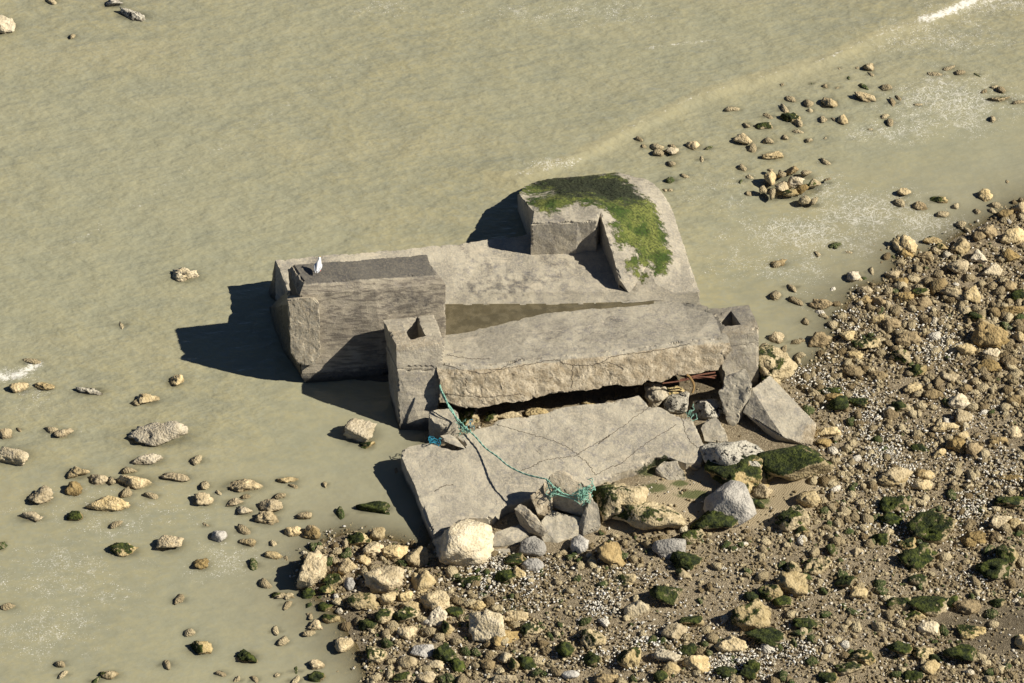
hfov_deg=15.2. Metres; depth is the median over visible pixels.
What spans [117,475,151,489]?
limestone rock
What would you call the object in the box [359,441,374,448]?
weedy rock
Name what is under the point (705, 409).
pitted rock
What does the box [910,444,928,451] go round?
mossy rock
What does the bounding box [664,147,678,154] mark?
chalk rock
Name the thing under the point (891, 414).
brown rock
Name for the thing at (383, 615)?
weedy rock
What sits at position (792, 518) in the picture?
weedy rock
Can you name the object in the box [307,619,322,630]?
limestone rock
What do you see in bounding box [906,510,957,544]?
weedy rock
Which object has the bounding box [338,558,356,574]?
limestone rock
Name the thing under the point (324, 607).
mossy rock
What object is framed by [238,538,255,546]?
limestone rock
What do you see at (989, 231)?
brown rock
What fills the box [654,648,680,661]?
chalk rock
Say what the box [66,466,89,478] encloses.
limestone rock
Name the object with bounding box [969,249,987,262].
chalk rock
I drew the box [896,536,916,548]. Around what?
weedy rock
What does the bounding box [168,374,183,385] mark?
limestone rock
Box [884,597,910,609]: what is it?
weedy rock
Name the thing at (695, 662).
limestone rock
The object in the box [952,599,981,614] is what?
brown rock
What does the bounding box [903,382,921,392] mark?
limestone rock
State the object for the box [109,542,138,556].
weedy rock
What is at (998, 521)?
limestone rock
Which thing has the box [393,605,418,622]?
weedy rock
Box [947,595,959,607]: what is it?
mossy rock
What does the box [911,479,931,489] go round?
limestone rock
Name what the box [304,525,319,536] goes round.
brown rock
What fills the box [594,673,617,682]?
brown rock
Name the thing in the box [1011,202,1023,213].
limestone rock
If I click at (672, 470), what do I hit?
weedy fragment
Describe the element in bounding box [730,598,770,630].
weedy rock
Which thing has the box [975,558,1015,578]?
mossy rock
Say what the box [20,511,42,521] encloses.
limestone rock
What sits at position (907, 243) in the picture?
limestone rock
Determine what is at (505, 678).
limestone rock
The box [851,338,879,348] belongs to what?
weedy rock
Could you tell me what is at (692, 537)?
weedy rock
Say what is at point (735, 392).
concrete chunk
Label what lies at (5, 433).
limestone rock
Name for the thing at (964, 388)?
brown rock
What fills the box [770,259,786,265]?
brown rock
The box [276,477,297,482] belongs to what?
limestone rock
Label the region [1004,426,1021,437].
limestone rock
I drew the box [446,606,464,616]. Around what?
mossy rock
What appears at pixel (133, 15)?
pitted rock
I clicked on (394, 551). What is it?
limestone rock
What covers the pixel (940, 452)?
limestone rock
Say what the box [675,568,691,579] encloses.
weedy rock
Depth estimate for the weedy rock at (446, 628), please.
101.18 m
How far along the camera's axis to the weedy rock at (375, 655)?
100.57 m
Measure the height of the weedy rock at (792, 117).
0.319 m
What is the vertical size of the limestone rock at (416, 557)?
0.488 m
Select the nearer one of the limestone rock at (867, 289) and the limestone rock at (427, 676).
the limestone rock at (427, 676)
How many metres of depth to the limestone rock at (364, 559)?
103.23 m
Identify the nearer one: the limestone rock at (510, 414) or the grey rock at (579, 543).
the grey rock at (579, 543)
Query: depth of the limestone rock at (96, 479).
105.63 m
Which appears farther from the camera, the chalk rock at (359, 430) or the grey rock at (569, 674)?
the chalk rock at (359, 430)
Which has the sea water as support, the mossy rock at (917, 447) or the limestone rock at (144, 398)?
the limestone rock at (144, 398)
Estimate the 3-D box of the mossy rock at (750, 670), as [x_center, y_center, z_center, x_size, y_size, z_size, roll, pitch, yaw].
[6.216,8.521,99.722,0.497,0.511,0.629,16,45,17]
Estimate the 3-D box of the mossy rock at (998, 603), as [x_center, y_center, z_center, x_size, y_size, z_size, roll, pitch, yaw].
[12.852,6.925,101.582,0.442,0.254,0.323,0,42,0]
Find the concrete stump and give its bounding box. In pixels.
[428,409,459,443]
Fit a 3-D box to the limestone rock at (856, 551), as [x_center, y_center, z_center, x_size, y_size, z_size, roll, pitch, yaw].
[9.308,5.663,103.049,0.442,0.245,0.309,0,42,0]
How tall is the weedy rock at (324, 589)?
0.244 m
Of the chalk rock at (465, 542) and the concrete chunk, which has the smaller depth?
the chalk rock at (465, 542)
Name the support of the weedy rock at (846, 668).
on the beach
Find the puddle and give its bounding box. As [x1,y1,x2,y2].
[445,300,653,334]
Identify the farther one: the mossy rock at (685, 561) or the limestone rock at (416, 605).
the mossy rock at (685, 561)
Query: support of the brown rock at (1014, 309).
on the beach
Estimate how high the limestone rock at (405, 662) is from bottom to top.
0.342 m
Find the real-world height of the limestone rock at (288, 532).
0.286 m
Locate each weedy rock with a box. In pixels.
[66,511,82,520]
[99,671,118,679]
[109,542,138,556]
[189,640,212,653]
[271,592,294,597]
[318,585,336,593]
[321,614,340,623]
[322,573,343,586]
[346,592,379,610]
[347,532,371,545]
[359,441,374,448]
[365,646,387,663]
[374,608,394,623]
[391,672,411,681]
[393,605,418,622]
[440,620,453,634]
[459,407,478,426]
[484,411,498,423]
[507,657,519,669]
[519,621,542,637]
[580,628,605,649]
[592,481,648,521]
[612,500,685,529]
[613,573,636,586]
[616,647,640,668]
[667,386,684,394]
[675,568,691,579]
[679,615,703,626]
[681,529,704,544]
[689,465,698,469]
[704,454,773,492]
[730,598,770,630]
[755,122,772,128]
[757,584,782,601]
[758,343,797,383]
[777,505,809,532]
[780,112,800,122]
[781,189,798,196]
[783,560,801,572]
[802,557,831,575]
[808,178,820,187]
[832,661,864,674]
[845,649,875,665]
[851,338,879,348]
[862,63,873,70]
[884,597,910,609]
[889,348,911,364]
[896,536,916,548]
[903,610,926,620]
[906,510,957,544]
[909,363,926,376]
[911,288,930,295]
[912,646,932,658]
[929,654,945,662]
[930,196,947,202]
[934,243,947,249]
[955,624,985,639]
[967,311,984,321]
[987,97,1009,101]
[995,545,1019,564]
[1010,289,1023,300]
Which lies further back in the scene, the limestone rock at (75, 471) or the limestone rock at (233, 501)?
the limestone rock at (75, 471)
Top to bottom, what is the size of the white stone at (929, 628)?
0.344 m
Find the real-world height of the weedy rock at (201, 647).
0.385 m
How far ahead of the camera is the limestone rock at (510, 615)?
101.45 m
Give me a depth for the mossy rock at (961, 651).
99.80 m
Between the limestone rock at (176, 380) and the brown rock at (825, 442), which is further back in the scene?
the limestone rock at (176, 380)
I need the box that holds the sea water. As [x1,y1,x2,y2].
[0,0,1023,682]
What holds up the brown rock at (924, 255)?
on the beach
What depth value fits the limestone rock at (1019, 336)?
109.36 m
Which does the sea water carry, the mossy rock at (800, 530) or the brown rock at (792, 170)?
the brown rock at (792, 170)
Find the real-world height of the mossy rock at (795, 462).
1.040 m
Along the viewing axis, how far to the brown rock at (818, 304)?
111.01 m
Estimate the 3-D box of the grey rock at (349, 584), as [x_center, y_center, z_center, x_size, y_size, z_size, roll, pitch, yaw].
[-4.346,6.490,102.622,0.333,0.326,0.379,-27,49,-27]
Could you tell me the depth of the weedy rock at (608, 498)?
103.95 m
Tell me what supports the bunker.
on the beach
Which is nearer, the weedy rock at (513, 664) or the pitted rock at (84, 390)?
the weedy rock at (513, 664)
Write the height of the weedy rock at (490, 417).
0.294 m
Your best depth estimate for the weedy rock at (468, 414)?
107.28 m
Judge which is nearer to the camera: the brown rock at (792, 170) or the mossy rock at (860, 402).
the mossy rock at (860, 402)
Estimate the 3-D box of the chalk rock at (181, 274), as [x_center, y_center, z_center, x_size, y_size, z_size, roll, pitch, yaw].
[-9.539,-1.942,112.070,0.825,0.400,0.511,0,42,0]
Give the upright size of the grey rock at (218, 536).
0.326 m
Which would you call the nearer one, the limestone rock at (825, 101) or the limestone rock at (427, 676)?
the limestone rock at (427, 676)
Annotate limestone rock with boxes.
[0,428,11,439]
[9,382,28,392]
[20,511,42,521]
[27,485,52,503]
[34,382,54,390]
[53,428,73,437]
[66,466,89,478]
[86,495,129,511]
[90,474,108,484]
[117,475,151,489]
[136,393,159,403]
[156,535,183,547]
[159,472,189,481]
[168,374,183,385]
[194,492,213,505]
[226,498,243,505]
[227,478,262,491]
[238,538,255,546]
[254,510,278,524]
[259,499,282,511]
[264,551,282,559]
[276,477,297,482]
[284,527,301,536]
[291,526,300,533]
[296,511,311,519]
[296,548,326,589]
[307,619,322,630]
[309,659,324,669]
[334,637,354,651]
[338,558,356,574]
[356,555,370,564]
[363,541,383,556]
[363,565,404,593]
[370,527,385,540]
[378,591,396,604]
[383,544,407,559]
[396,626,417,639]
[397,656,416,668]
[398,591,413,601]
[400,600,420,609]
[404,546,429,567]
[411,569,435,593]
[416,670,435,682]
[419,590,449,610]
[427,660,443,669]
[469,600,485,610]
[491,675,517,682]
[497,411,521,418]
[503,609,527,620]
[513,566,525,578]
[525,408,547,415]
[581,399,595,404]
[661,622,686,639]
[661,661,680,675]
[682,655,712,673]
[686,141,699,149]
[713,635,747,652]
[733,133,751,143]
[752,483,772,498]
[761,151,783,158]
[764,171,775,184]
[769,331,784,343]
[774,181,788,191]
[776,570,807,598]
[796,490,820,507]
[814,426,840,437]
[821,97,837,107]
[838,114,847,124]
[839,331,855,341]
[846,351,863,358]
[849,586,867,598]
[851,547,865,555]
[854,92,875,101]
[857,285,872,294]
[868,313,884,324]
[878,472,908,486]
[884,270,900,278]
[884,467,912,482]
[892,234,917,254]
[897,188,910,194]
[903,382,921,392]
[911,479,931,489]
[920,470,934,479]
[920,659,939,674]
[922,237,941,243]
[932,422,958,431]
[932,448,945,458]
[939,287,963,299]
[942,373,958,381]
[947,259,968,275]
[950,237,969,254]
[955,430,969,439]
[956,343,976,355]
[956,408,972,423]
[963,285,980,303]
[975,319,989,326]
[977,188,992,201]
[989,515,1011,529]
[1000,227,1023,243]
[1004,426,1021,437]
[1009,518,1020,528]
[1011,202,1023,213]
[1015,331,1023,341]
[1015,634,1023,649]
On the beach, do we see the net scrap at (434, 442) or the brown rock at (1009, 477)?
the brown rock at (1009, 477)
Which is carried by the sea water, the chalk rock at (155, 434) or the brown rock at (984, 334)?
the chalk rock at (155, 434)
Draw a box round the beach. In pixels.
[290,197,1023,682]
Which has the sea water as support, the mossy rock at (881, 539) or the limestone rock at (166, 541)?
the limestone rock at (166, 541)
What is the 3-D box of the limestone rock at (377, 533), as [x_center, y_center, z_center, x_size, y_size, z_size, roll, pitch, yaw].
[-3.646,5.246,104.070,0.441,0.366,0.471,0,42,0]
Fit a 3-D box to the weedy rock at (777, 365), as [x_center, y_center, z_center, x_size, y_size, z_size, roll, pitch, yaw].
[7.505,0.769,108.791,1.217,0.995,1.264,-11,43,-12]
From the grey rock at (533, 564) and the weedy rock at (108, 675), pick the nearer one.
the weedy rock at (108, 675)
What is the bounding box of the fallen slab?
[401,396,703,540]
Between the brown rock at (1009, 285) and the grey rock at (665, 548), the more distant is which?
the brown rock at (1009, 285)
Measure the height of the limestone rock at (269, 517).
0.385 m
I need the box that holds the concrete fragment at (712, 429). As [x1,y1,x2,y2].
[701,416,727,442]
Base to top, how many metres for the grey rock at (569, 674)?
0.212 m
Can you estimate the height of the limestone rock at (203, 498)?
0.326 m
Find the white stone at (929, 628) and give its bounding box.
[917,621,938,635]
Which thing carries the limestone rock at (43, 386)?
on the sea water
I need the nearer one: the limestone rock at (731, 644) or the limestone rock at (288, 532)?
the limestone rock at (731, 644)
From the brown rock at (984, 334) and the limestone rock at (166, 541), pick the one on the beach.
the brown rock at (984, 334)
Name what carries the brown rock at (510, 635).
on the beach
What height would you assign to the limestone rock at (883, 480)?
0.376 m
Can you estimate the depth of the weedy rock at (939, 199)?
114.59 m
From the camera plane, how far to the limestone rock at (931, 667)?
99.56 m
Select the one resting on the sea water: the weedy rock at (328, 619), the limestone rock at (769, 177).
the limestone rock at (769, 177)
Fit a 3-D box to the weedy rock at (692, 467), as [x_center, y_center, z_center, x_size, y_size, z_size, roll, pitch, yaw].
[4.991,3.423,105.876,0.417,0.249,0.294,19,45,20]
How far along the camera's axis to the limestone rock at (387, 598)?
102.04 m
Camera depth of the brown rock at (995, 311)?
110.39 m
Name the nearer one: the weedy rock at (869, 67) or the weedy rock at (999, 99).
the weedy rock at (999, 99)
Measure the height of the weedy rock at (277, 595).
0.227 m
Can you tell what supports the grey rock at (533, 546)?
on the beach
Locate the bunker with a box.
[269,172,758,431]
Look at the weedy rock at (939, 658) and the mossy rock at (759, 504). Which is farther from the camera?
the mossy rock at (759, 504)
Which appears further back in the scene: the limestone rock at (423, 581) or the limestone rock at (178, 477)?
the limestone rock at (178, 477)
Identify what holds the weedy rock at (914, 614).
on the beach
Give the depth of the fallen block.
106.89 m
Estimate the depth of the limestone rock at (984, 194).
114.68 m
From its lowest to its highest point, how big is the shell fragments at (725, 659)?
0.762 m
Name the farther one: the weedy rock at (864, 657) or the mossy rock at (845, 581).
the mossy rock at (845, 581)
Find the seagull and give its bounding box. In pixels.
[314,257,321,272]
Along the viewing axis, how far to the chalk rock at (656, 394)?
107.72 m
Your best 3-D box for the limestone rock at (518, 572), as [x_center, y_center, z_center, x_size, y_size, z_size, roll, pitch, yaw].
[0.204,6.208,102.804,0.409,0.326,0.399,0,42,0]
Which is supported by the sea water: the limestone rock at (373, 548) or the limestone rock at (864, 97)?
the limestone rock at (864, 97)
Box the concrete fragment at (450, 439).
[441,434,465,448]
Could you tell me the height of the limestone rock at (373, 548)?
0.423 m
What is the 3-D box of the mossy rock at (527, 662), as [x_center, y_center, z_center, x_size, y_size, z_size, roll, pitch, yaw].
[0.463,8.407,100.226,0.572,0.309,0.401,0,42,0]
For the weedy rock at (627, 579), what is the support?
on the beach
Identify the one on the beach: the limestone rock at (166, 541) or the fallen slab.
the fallen slab
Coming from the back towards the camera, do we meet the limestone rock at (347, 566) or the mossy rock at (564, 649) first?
the limestone rock at (347, 566)
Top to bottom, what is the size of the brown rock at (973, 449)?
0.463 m
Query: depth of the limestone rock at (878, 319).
110.44 m
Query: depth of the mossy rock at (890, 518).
103.90 m
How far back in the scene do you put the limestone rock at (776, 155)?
116.09 m
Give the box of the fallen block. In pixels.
[743,376,815,445]
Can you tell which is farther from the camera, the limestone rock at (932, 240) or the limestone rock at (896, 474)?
the limestone rock at (932, 240)
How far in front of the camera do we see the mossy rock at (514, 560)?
103.03 m
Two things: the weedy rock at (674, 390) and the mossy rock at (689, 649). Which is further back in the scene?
the weedy rock at (674, 390)
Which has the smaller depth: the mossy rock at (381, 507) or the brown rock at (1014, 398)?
the mossy rock at (381, 507)
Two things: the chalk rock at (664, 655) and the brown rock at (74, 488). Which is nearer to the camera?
the chalk rock at (664, 655)
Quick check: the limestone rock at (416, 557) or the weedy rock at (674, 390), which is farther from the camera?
the weedy rock at (674, 390)
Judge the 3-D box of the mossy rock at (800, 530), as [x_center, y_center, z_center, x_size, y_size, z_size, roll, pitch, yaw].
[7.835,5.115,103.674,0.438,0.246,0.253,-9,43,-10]
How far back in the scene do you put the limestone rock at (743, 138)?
116.59 m
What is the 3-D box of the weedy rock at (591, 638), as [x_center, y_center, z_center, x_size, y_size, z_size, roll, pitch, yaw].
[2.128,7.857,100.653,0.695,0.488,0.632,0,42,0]
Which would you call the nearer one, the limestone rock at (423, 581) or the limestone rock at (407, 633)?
the limestone rock at (407, 633)
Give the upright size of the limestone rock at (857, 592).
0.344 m
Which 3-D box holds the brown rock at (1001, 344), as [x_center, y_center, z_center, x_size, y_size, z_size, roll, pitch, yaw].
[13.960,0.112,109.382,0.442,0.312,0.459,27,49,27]
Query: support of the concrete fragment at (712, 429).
on the beach
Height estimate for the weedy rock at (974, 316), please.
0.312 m
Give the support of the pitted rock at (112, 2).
in the sea water
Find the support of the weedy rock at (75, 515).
on the sea water
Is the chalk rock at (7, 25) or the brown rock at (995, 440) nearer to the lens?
the brown rock at (995, 440)
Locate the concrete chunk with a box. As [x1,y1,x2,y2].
[719,369,751,425]
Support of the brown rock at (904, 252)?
on the beach
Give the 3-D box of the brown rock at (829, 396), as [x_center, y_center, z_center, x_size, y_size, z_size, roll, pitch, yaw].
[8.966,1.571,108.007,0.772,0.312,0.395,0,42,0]
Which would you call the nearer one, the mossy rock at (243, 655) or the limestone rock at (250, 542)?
the mossy rock at (243, 655)
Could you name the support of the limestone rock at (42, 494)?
on the sea water
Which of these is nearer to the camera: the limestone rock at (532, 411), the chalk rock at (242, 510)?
the chalk rock at (242, 510)
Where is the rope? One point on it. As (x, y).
(583, 493)
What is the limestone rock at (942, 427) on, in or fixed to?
on the beach
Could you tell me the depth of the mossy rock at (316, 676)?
100.11 m
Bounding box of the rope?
[439,385,595,505]
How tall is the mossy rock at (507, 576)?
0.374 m
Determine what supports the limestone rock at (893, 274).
on the beach
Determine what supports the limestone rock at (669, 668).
on the beach
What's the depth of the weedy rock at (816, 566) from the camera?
102.38 m
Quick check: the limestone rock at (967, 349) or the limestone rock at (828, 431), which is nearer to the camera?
the limestone rock at (828, 431)
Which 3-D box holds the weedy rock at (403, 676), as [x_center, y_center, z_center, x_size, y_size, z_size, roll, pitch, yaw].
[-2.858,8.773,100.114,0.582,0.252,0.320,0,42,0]
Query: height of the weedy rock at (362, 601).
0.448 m
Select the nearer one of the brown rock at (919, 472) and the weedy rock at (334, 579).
the weedy rock at (334, 579)
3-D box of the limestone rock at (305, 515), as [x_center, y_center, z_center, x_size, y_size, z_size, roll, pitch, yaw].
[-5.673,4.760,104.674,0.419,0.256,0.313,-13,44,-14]
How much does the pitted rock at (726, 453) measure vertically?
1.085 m
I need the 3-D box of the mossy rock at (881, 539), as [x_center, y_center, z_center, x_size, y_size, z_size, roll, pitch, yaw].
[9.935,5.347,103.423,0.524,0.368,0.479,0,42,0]
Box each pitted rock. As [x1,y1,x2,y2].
[76,387,102,395]
[106,0,122,5]
[119,7,144,21]
[663,391,689,413]
[689,399,723,419]
[700,440,763,467]
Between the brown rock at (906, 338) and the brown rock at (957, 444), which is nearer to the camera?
the brown rock at (957, 444)
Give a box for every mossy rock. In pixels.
[236,649,257,662]
[300,587,315,599]
[308,671,325,681]
[318,602,333,611]
[356,501,389,514]
[359,618,377,630]
[432,642,458,663]
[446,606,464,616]
[451,657,465,672]
[454,575,482,585]
[495,569,517,582]
[503,552,525,567]
[519,656,537,669]
[555,641,575,657]
[581,651,602,667]
[649,585,682,604]
[653,670,669,682]
[670,550,701,570]
[677,643,698,655]
[689,510,737,528]
[714,666,739,677]
[738,659,760,679]
[743,591,758,600]
[744,627,784,646]
[751,497,768,508]
[757,444,833,480]
[772,595,793,606]
[792,617,823,627]
[795,525,809,534]
[818,387,841,393]
[818,672,838,682]
[825,544,838,556]
[829,395,848,410]
[834,575,857,587]
[848,398,868,407]
[871,533,888,545]
[878,512,903,526]
[879,495,911,512]
[887,640,912,654]
[890,400,907,411]
[897,543,938,572]
[903,670,924,682]
[907,574,927,586]
[907,596,948,616]
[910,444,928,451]
[942,643,977,661]
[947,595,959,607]
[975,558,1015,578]
[989,598,1005,607]
[993,496,1023,507]
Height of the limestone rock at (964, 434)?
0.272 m
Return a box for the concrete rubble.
[514,470,600,542]
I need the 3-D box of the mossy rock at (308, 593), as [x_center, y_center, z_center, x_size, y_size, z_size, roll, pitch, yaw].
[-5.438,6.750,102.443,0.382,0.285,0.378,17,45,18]
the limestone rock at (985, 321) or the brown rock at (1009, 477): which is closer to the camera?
the brown rock at (1009, 477)
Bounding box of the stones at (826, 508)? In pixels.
[0,0,1023,682]
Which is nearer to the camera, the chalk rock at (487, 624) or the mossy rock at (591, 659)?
the mossy rock at (591, 659)
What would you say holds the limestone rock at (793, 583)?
on the beach
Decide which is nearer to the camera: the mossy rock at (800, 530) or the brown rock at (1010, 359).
the mossy rock at (800, 530)
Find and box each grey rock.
[210,530,227,542]
[343,577,354,590]
[410,644,433,657]
[519,536,545,555]
[521,558,543,572]
[561,670,579,678]
[570,534,588,553]
[652,538,685,558]
[703,480,756,527]
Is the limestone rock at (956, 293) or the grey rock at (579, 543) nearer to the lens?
the grey rock at (579, 543)
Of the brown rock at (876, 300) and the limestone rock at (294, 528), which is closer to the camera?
the limestone rock at (294, 528)
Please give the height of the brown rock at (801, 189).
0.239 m
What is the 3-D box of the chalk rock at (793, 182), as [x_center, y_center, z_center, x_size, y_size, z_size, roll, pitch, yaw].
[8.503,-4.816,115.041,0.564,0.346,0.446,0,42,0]
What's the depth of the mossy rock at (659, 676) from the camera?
99.49 m
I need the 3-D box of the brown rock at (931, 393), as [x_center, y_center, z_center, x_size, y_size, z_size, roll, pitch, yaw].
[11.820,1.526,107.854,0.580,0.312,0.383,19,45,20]
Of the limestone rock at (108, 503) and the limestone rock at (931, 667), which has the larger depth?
the limestone rock at (108, 503)
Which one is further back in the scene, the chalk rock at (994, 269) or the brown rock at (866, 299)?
the chalk rock at (994, 269)
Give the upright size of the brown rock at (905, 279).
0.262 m
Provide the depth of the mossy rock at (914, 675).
99.41 m
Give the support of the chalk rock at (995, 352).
on the beach
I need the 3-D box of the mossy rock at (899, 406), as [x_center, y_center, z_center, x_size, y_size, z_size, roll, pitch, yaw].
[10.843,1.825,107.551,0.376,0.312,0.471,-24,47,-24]
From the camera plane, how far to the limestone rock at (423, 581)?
102.43 m
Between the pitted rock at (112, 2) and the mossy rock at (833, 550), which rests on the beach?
the mossy rock at (833, 550)
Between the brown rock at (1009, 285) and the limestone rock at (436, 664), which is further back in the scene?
the brown rock at (1009, 285)
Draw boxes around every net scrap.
[428,436,441,445]
[455,419,470,437]
[687,404,697,420]
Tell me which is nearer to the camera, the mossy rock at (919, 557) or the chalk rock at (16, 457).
the mossy rock at (919, 557)
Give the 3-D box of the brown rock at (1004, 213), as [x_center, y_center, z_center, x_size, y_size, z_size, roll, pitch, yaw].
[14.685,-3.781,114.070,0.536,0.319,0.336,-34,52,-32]
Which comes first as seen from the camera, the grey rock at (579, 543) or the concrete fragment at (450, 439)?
the grey rock at (579, 543)
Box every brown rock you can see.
[65,481,82,496]
[193,558,208,569]
[303,526,321,539]
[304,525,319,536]
[479,659,494,669]
[491,630,519,647]
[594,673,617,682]
[597,541,625,566]
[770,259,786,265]
[786,166,798,174]
[794,184,808,194]
[808,299,832,309]
[808,332,831,346]
[815,438,831,446]
[825,393,842,401]
[842,365,864,376]
[854,295,871,303]
[868,370,888,379]
[871,296,885,304]
[882,317,901,328]
[884,408,898,419]
[894,277,908,283]
[894,291,913,303]
[895,331,921,345]
[900,248,913,257]
[912,201,927,210]
[915,468,930,477]
[916,251,932,261]
[916,296,932,307]
[922,388,943,399]
[929,277,947,294]
[944,437,965,454]
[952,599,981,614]
[958,384,972,393]
[960,531,985,546]
[966,441,982,460]
[971,320,1008,347]
[972,231,985,241]
[977,359,1001,370]
[978,225,997,237]
[988,307,1000,317]
[989,437,1007,444]
[992,338,1009,349]
[996,474,1023,482]
[997,209,1013,217]
[997,306,1023,313]
[1000,249,1020,261]
[1001,355,1018,365]
[1003,280,1016,290]
[1006,395,1020,404]
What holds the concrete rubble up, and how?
on the beach
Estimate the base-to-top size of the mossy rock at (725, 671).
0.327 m
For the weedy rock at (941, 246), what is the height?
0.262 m
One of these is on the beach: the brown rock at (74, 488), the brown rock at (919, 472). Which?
the brown rock at (919, 472)
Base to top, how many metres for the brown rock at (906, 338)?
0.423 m
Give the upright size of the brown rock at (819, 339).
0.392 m
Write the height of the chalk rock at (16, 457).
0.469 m
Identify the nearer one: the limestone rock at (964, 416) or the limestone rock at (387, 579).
the limestone rock at (387, 579)
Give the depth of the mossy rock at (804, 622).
100.73 m
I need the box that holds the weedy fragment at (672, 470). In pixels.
[655,460,685,479]
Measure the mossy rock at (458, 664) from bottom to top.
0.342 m
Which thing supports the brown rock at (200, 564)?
in the sea water
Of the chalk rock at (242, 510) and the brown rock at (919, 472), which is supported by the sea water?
the chalk rock at (242, 510)
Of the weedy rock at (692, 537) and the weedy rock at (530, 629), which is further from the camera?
the weedy rock at (692, 537)
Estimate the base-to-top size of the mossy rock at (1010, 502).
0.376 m
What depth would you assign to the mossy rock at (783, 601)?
101.39 m
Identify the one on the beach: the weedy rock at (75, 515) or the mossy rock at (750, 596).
the mossy rock at (750, 596)
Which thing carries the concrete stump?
on the beach
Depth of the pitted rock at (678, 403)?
107.55 m
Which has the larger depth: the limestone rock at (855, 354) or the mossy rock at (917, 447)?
the limestone rock at (855, 354)
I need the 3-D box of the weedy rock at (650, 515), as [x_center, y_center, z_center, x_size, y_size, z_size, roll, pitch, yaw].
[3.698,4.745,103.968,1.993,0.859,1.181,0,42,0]
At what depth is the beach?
103.14 m
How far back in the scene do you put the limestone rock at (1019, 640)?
100.33 m
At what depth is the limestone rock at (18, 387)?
108.43 m
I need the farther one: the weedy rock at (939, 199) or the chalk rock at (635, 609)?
the weedy rock at (939, 199)
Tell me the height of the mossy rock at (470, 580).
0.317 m
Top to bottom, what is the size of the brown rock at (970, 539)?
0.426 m
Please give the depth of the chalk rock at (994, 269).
111.86 m
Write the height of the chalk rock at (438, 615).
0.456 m
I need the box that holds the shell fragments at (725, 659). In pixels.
[289,217,1023,682]
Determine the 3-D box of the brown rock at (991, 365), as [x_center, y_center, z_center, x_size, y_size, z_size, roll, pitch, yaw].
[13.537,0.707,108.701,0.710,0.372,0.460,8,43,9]
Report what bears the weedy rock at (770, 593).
on the beach
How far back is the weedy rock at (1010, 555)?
102.51 m
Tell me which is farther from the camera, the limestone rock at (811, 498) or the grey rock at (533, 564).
the limestone rock at (811, 498)
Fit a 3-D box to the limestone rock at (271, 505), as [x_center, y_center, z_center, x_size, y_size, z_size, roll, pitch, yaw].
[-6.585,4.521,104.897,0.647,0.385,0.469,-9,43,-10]
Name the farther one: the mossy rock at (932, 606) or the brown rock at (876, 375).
the brown rock at (876, 375)
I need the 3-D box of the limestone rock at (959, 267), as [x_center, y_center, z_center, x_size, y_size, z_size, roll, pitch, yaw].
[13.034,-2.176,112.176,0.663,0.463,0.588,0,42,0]
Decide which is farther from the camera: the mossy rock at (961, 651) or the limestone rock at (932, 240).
the limestone rock at (932, 240)
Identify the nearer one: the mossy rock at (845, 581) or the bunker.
the mossy rock at (845, 581)
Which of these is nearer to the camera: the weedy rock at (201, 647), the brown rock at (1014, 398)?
the weedy rock at (201, 647)
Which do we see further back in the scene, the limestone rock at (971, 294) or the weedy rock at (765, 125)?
the weedy rock at (765, 125)
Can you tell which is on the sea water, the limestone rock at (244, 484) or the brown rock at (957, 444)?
the limestone rock at (244, 484)
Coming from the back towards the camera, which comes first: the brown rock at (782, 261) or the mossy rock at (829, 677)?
the brown rock at (782, 261)
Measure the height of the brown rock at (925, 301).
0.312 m
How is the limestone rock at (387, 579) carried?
on the beach
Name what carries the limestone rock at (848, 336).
on the beach
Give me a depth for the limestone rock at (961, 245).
112.78 m
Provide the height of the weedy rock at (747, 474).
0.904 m
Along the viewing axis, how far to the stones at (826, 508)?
104.35 m
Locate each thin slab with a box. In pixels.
[490,548,510,559]
[493,509,559,547]
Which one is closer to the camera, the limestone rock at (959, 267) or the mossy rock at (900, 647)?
the mossy rock at (900, 647)
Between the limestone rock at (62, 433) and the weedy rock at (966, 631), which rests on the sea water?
the limestone rock at (62, 433)
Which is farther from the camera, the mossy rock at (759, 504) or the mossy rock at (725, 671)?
the mossy rock at (759, 504)
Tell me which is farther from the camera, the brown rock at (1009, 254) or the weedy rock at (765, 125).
the weedy rock at (765, 125)
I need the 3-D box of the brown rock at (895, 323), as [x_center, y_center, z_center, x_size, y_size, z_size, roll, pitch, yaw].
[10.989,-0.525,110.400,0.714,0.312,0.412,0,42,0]
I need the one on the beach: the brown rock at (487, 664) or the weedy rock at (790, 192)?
the brown rock at (487, 664)
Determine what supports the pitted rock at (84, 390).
in the sea water
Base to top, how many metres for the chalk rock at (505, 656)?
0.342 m
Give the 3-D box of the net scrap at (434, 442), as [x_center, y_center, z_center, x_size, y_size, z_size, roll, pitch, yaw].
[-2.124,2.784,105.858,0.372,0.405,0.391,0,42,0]
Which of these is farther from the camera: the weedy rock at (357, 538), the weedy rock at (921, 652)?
the weedy rock at (357, 538)
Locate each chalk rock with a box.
[0,15,15,33]
[0,446,28,465]
[128,421,187,445]
[132,453,162,464]
[172,267,198,281]
[238,506,252,514]
[343,418,376,442]
[426,606,446,627]
[432,518,493,566]
[468,608,505,642]
[497,651,511,662]
[623,600,648,618]
[644,382,668,407]
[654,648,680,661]
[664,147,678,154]
[787,176,804,187]
[846,271,860,282]
[948,393,970,409]
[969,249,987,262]
[982,262,1001,276]
[982,348,1000,356]

